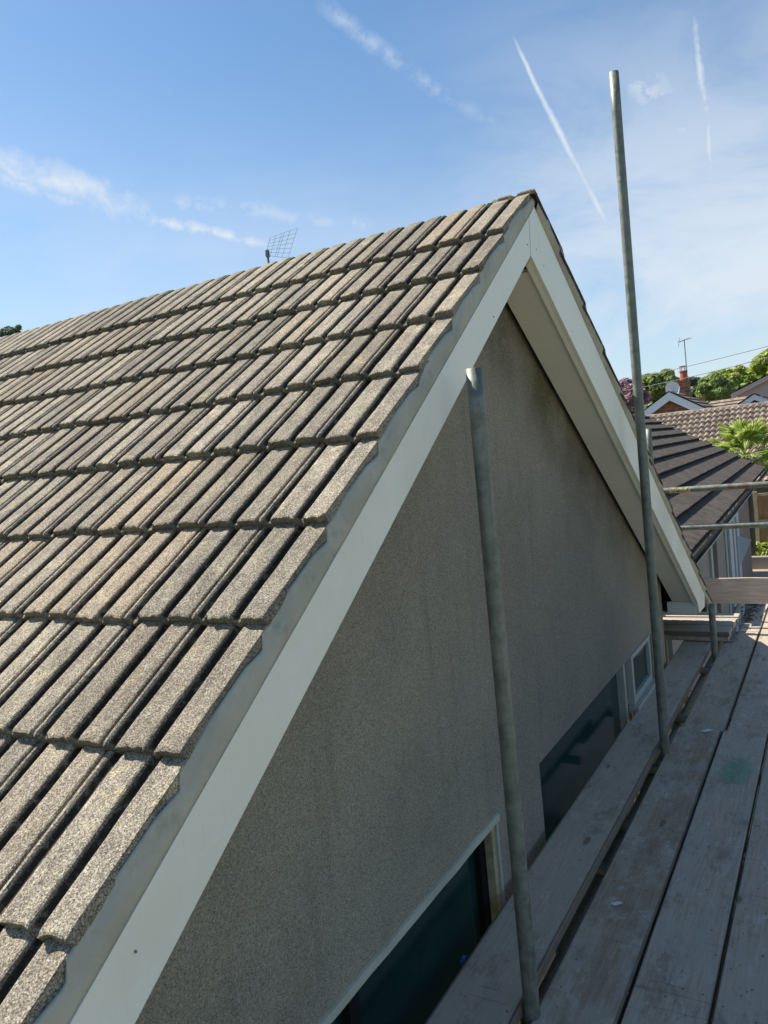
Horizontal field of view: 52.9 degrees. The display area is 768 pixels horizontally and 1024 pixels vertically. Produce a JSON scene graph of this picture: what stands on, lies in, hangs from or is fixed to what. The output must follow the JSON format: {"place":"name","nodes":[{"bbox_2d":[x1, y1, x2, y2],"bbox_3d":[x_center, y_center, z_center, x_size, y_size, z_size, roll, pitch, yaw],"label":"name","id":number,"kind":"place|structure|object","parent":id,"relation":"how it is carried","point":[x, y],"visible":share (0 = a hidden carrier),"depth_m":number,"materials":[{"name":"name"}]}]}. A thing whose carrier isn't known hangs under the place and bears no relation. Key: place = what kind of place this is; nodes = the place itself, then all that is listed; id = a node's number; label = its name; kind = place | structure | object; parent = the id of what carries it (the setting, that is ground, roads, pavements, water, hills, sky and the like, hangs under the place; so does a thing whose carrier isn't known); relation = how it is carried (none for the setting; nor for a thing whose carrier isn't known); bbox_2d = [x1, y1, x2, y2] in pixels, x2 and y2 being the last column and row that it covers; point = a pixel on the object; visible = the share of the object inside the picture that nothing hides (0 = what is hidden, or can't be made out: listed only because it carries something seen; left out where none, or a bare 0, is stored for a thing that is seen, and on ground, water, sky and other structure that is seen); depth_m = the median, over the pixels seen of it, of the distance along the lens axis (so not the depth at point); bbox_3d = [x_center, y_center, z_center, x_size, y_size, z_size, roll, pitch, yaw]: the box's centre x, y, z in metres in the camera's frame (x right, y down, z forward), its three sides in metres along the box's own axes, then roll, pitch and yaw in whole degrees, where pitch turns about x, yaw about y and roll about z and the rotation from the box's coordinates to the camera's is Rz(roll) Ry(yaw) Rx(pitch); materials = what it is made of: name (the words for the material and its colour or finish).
{"place":"outdoors","nodes":[
{"label":"outdoors","id":0,"kind":"place"},
{"bbox_2d":[0,0,767,405],"label":"sky","id":1,"kind":"structure","parent":0,"point":[148,147],"materials":[{"name":"blue"}]},
{"bbox_2d":[619,346,767,381],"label":"overhead wire","id":2,"kind":"object","parent":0,"point":[702,362],"visible":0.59,"depth_m":29.88,"materials":[{"name":"grey metal"}]},
{"bbox_2d":[623,357,767,390],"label":"overhead wire","id":3,"kind":"object","parent":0,"point":[701,374],"visible":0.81,"depth_m":30.66,"materials":[{"name":"grey metal"}]},
{"bbox_2d":[646,401,767,540],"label":"pantile house","id":4,"kind":"structure","parent":0,"point":[702,424],"depth_m":25.12,"materials":[{"name":"tile"}]},
{"bbox_2d":[711,849,746,1021],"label":"path","id":5,"kind":"structure","parent":0,"point":[728,934],"depth_m":5.63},
{"bbox_2d":[465,367,540,1023],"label":"scaffold pole","id":6,"kind":"object","parent":5,"relation":"on","point":[496,621],"visible":1,"depth_m":2.22,"materials":[{"name":"metal"}]},
{"bbox_3d":[0.440,1.620,2.345,0.118,0.062,0.095,-4,4,31],"label":"scaffold coupler","id":7,"kind":"object","parent":6,"relation":"attached to","visible":0},
{"bbox_2d":[530,727,721,1023],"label":"scaffold board","id":8,"kind":"object","parent":7,"relation":"on","point":[596,992],"visible":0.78,"depth_m":2.84,"materials":[{"name":"grey wood"}]},
{"bbox_2d":[611,901,621,905],"bbox_3d":[0.848,1.426,2.811,0.039,0.006,0.022,-6,4,-10],"label":"paper scrap","id":9,"kind":"object","parent":8,"relation":"on","point":[616,903],"visible":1,"depth_m":2.81,"materials":[{"name":"paper"}]},
{"bbox_2d":[609,70,669,760],"bbox_3d":[1.430,0.557,4.067,0.058,5.580,0.048,-4,4,31],"label":"scaffold pole","id":10,"kind":"object","parent":5,"relation":"on","point":[618,134],"visible":0.73,"depth_m":3.98,"materials":[{"name":"metal"}]},
{"bbox_2d":[646,429,668,664],"bbox_3d":[2.485,1.165,6.822,0.048,3.803,0.048,-4,4,31],"label":"scaffold pole","id":11,"kind":"object","parent":5,"relation":"on","point":[649,440],"visible":0.16,"depth_m":6.69,"materials":[{"name":"metal"}]},
{"bbox_2d":[671,690,690,729],"bbox_3d":[2.497,2.253,6.621,0.893,1.670,1.243,-5,4,8],"label":"shrub","id":12,"kind":"object","parent":5,"relation":"on","point":[681,709],"depth_m":6.61,"materials":[{"name":"green plant"}]},
{"bbox_2d":[708,603,735,917],"bbox_3d":[2.567,1.903,5.841,0.048,2.450,0.048,-4,4,31],"label":"scaffold pole","id":13,"kind":"object","parent":5,"relation":"on","point":[713,630],"visible":0.2,"depth_m":5.76,"materials":[{"name":"metal"}]},
{"bbox_2d":[702,577,767,603],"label":"toe board","id":14,"kind":"object","parent":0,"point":[746,590],"visible":0.63,"depth_m":6.68,"materials":[{"name":"wood"}]},
{"bbox_2d":[727,569,767,836],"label":"patio","id":15,"kind":"structure","parent":0,"point":[760,572],"depth_m":15.94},
{"bbox_2d":[631,410,767,705],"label":"neighbour bungalow","id":16,"kind":"object","parent":15,"relation":"on","point":[682,459],"visible":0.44,"depth_m":13.05,"materials":[{"name":"grey tile"}]},
{"bbox_2d":[706,416,767,555],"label":"palm tree","id":17,"kind":"object","parent":15,"relation":"on","point":[738,434],"visible":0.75,"depth_m":19.92,"materials":[{"name":"green plant"}]},
{"bbox_2d":[752,556,767,568],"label":"garden wall","id":18,"kind":"structure","parent":15,"relation":"on","point":[759,562],"depth_m":19.99,"materials":[{"name":"grey concrete"}]},
{"bbox_2d":[730,374,767,399],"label":"pink house","id":19,"kind":"structure","parent":0,"point":[759,386],"depth_m":40.20,"materials":[{"name":"grey tile"}]},
{"label":"ground","id":20,"kind":"structure","parent":0,"visible":0},
{"bbox_2d":[0,324,21,336],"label":"tree","id":21,"kind":"object","parent":20,"relation":"on","point":[6,330],"visible":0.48,"depth_m":40.13,"materials":[{"name":"green plant"}]},
{"bbox_2d":[0,189,712,1023],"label":"bungalow","id":22,"kind":"object","parent":20,"relation":"on","point":[250,763],"visible":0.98,"depth_m":2.22,"materials":[{"name":"grey concrete"}]},
{"bbox_2d":[265,228,296,262],"bbox_3d":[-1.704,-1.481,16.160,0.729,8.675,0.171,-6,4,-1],"label":"grid aerial","id":23,"kind":"object","parent":22,"relation":"attached to","point":[267,254],"visible":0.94,"depth_m":15.86,"materials":[{"name":"metal"}]},
{"bbox_2d":[331,823,504,1023],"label":"window frame","id":24,"kind":"structure","parent":22,"relation":"in","point":[410,982],"depth_m":2.57,"materials":[{"name":"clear glass"}]},
{"bbox_2d":[539,663,638,953],"bbox_3d":[1.154,1.607,4.201,0.065,1.232,1.850,-4,4,31],"label":"window frame","id":25,"kind":"structure","parent":22,"relation":"in","point":[565,770],"depth_m":4.07,"materials":[{"name":"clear glass"}]},
{"bbox_2d":[663,481,767,493],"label":"guard rail","id":26,"kind":"object","parent":22,"relation":"attached to","point":[762,484],"visible":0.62,"depth_m":6.24,"materials":[{"name":"grey metal"}]},
{"bbox_2d":[680,521,767,530],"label":"guard rail","id":27,"kind":"object","parent":22,"relation":"attached to","point":[762,524],"visible":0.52,"depth_m":6.24,"materials":[{"name":"grey metal"}]},
{"bbox_2d":[619,377,652,409],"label":"tree","id":28,"kind":"object","parent":20,"relation":"on","point":[626,384],"visible":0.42,"depth_m":45.67,"materials":[{"name":"pink plant"}]},
{"bbox_2d":[642,368,679,402],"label":"tree","id":29,"kind":"object","parent":20,"relation":"on","point":[657,391],"visible":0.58,"depth_m":46.58,"materials":[{"name":"green plant"}]},
{"bbox_2d":[644,366,716,414],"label":"brick house","id":30,"kind":"structure","parent":20,"relation":"on","point":[683,399],"depth_m":34.07,"materials":[{"name":"white paint"}]},
{"bbox_2d":[665,381,679,394],"bbox_3d":[12.725,-5.414,33.994,0.410,0.677,0.479,-7,4,-17],"label":"satellite dish","id":31,"kind":"object","parent":30,"relation":"attached to","point":[673,386],"visible":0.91,"depth_m":34.05,"materials":[{"name":"white paint"}]},
{"bbox_2d":[678,338,689,375],"bbox_3d":[14.018,-6.925,35.796,0.336,2.401,0.622,-9,5,-39],"label":"tv aerial","id":32,"kind":"object","parent":30,"relation":"attached to","point":[685,352],"visible":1,"depth_m":35.75,"materials":[{"name":"grey metal"}]},
{"bbox_2d":[691,384,697,398],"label":"tree","id":33,"kind":"object","parent":20,"relation":"on","point":[694,390],"visible":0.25,"depth_m":50.65,"materials":[{"name":"green plant"}]},
{"bbox_2d":[688,376,701,389],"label":"tree","id":34,"kind":"object","parent":20,"relation":"on","point":[694,380],"visible":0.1,"depth_m":57.11,"materials":[{"name":"green plant"}]},
{"bbox_2d":[644,382,750,408],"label":"hedge","id":35,"kind":"object","parent":20,"relation":"on","point":[741,385],"depth_m":52.54,"materials":[{"name":"green plant"}]},
{"bbox_2d":[694,372,735,401],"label":"tree","id":36,"kind":"object","parent":20,"relation":"on","point":[713,386],"visible":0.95,"depth_m":48.95,"materials":[{"name":"green plant"}]},
{"bbox_2d":[698,396,747,406],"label":"distant roof","id":37,"kind":"structure","parent":20,"relation":"on","point":[728,402],"depth_m":38.89,"materials":[{"name":"beige tile"}]},
{"bbox_2d":[716,364,757,388],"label":"tree","id":38,"kind":"object","parent":20,"relation":"on","point":[738,375],"visible":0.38,"depth_m":53.39,"materials":[{"name":"green plant"}]},
{"bbox_2d":[737,393,767,404],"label":"porch gable","id":39,"kind":"structure","parent":20,"relation":"on","point":[754,398],"depth_m":35.42,"materials":[{"name":"white paint"}]},
{"bbox_2d":[745,348,767,378],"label":"tree","id":40,"kind":"object","parent":20,"relation":"on","point":[758,368],"visible":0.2,"depth_m":53.85,"materials":[{"name":"green plant"}]},
{"bbox_2d":[752,492,767,555],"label":"garden fence","id":41,"kind":"object","parent":20,"relation":"on","point":[761,499],"visible":0.1,"depth_m":21.28,"materials":[{"name":"brown wood"}]},
{"bbox_2d":[754,541,767,555],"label":"ground cover","id":42,"kind":"object","parent":20,"relation":"on","point":[762,549],"visible":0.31,"depth_m":20.28,"materials":[{"name":"green plant"}]},
{"bbox_3d":[2.891,1.289,3.655,0.048,0.048,8.300,-4,4,31],"label":"scaffold tube","id":43,"kind":"object","parent":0,"visible":0},
{"bbox_2d":[596,862,738,899],"bbox_3d":[1.453,1.434,2.846,1.785,0.048,0.048,-4,4,31],"label":"scaffold tube","id":44,"kind":"object","parent":43,"relation":"on","point":[602,869],"visible":0.08,"depth_m":3.15,"materials":[{"name":"metal"}]},
{"bbox_3d":[1.002,1.530,2.073,1.785,0.048,0.048,-4,4,31],"label":"scaffold tube","id":45,"kind":"object","parent":43,"relation":"on","visible":0},
{"bbox_2d":[460,955,467,965],"bbox_3d":[0.282,1.542,2.564,0.049,0.137,0.034,-4,4,19],"label":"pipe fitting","id":46,"kind":"object","parent":45,"relation":"attached to","point":[463,959],"visible":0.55,"depth_m":2.56,"materials":[{"name":"blue plastic"}]},
{"bbox_2d":[620,730,767,1023],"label":"scaffold board","id":47,"kind":"object","parent":45,"relation":"on","point":[687,942],"visible":1,"depth_m":2.79,"materials":[{"name":"wood"}]},
{"bbox_3d":[2.480,1.188,5.822,0.118,0.062,0.095,-4,4,31],"label":"scaffold coupler","id":48,"kind":"object","parent":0,"visible":0},
{"bbox_2d":[520,604,742,1023],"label":"scaffold tube","id":49,"kind":"object","parent":48,"relation":"attached to","point":[550,973],"visible":0.42,"depth_m":3.33,"materials":[{"name":"metal"}]},
{"bbox_2d":[630,640,710,729],"bbox_3d":[2.019,1.170,5.336,0.229,0.040,2.440,-4,4,31],"label":"scaffold board","id":50,"kind":"object","parent":49,"relation":"on","point":[682,669],"visible":0.63,"depth_m":5.29,"materials":[{"name":"grey wood"}]},
{"bbox_2d":[424,722,668,1023],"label":"scaffold board","id":51,"kind":"object","parent":50,"relation":"on","point":[485,987],"visible":0.93,"depth_m":2.90,"materials":[{"name":"grey wood"}]},
{"bbox_2d":[664,634,731,641],"bbox_3d":[2.010,1.040,6.628,1.770,0.040,0.219,-4,4,31],"label":"scaffold board","id":52,"kind":"object","parent":50,"relation":"on","point":[693,638],"visible":0.18,"depth_m":6.22,"materials":[{"name":"grey wood"}]},
{"bbox_2d":[663,624,731,636],"bbox_3d":[1.999,1.001,6.623,1.800,0.040,0.227,-4,4,31],"label":"scaffold board","id":53,"kind":"object","parent":52,"relation":"on","point":[697,630],"visible":0.21,"depth_m":6.25,"materials":[{"name":"grey wood"}]},
{"bbox_2d":[619,819,748,848],"bbox_3d":[1.654,1.392,3.190,1.785,0.048,0.048,-4,4,31],"label":"scaffold tube","id":54,"kind":"object","parent":49,"relation":"on","point":[625,824],"visible":0.06,"depth_m":3.50,"materials":[{"name":"metal"}]},
{"bbox_2d":[711,746,767,1023],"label":"scaffold board","id":55,"kind":"object","parent":54,"relation":"on","point":[747,949],"visible":0.99,"depth_m":2.54,"materials":[{"name":"grey wood"}]},
{"bbox_2d":[663,618,735,629],"bbox_3d":[2.116,0.976,6.818,1.806,0.040,0.227,-4,4,31],"label":"scaffold board","id":56,"kind":"object","parent":49,"relation":"on","point":[693,621],"visible":0.16,"depth_m":6.49,"materials":[{"name":"grey wood"}]},
{"bbox_2d":[663,613,739,622],"bbox_3d":[2.234,0.952,7.014,1.812,0.039,0.227,-4,4,31],"label":"scaffold board","id":57,"kind":"object","parent":49,"relation":"on","point":[736,616],"visible":0.22,"depth_m":6.68,"materials":[{"name":"beige wood"}]},
{"bbox_2d":[674,714,731,724],"bbox_3d":[2.376,1.238,4.427,1.785,0.048,0.048,-4,4,31],"label":"scaffold tube","id":58,"kind":"object","parent":49,"relation":"on","point":[680,718],"visible":0.1,"depth_m":4.73,"materials":[{"name":"metal"}]},
{"bbox_2d":[682,631,758,732],"bbox_3d":[2.402,1.133,5.397,0.233,0.040,2.324,-4,4,31],"label":"scaffold board","id":59,"kind":"object","parent":58,"relation":"on","point":[718,690],"visible":0.92,"depth_m":5.11,"materials":[{"name":"grey wood"}]},
{"bbox_2d":[556,605,767,1023],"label":"mortar crumbs","id":60,"kind":"object","parent":59,"relation":"on","point":[700,780],"visible":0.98,"depth_m":3.84,"materials":[{"name":"grey concrete"}]},
{"bbox_2d":[728,611,767,733],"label":"scaffold board","id":61,"kind":"object","parent":58,"relation":"on","point":[751,710],"visible":0.98,"depth_m":4.84,"materials":[{"name":"grey wood"}]},
{"bbox_2d":[733,604,767,621],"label":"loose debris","id":62,"kind":"object","parent":61,"relation":"on","point":[747,618],"visible":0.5,"depth_m":7.00,"materials":[{"name":"grey plant"}]},
{"bbox_2d":[648,764,760,784],"bbox_3d":[1.980,1.322,3.748,1.785,0.048,0.048,-4,4,31],"label":"scaffold tube","id":63,"kind":"object","parent":49,"relation":"on","point":[653,768],"visible":0.06,"depth_m":4.06,"materials":[{"name":"metal"}]},
{"bbox_2d":[699,667,710,673],"bbox_3d":[2.897,1.127,5.320,1.785,0.048,0.048,-4,4,31],"label":"scaffold tube","id":64,"kind":"object","parent":49,"relation":"on","point":[704,670],"visible":0.13,"depth_m":5.63,"materials":[{"name":"metal"}]},
{"bbox_2d":[739,604,767,635],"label":"scaffold board","id":65,"kind":"object","parent":49,"relation":"on","point":[754,625],"visible":0.63,"depth_m":6.68,"materials":[{"name":"grey wood"}]}
]}

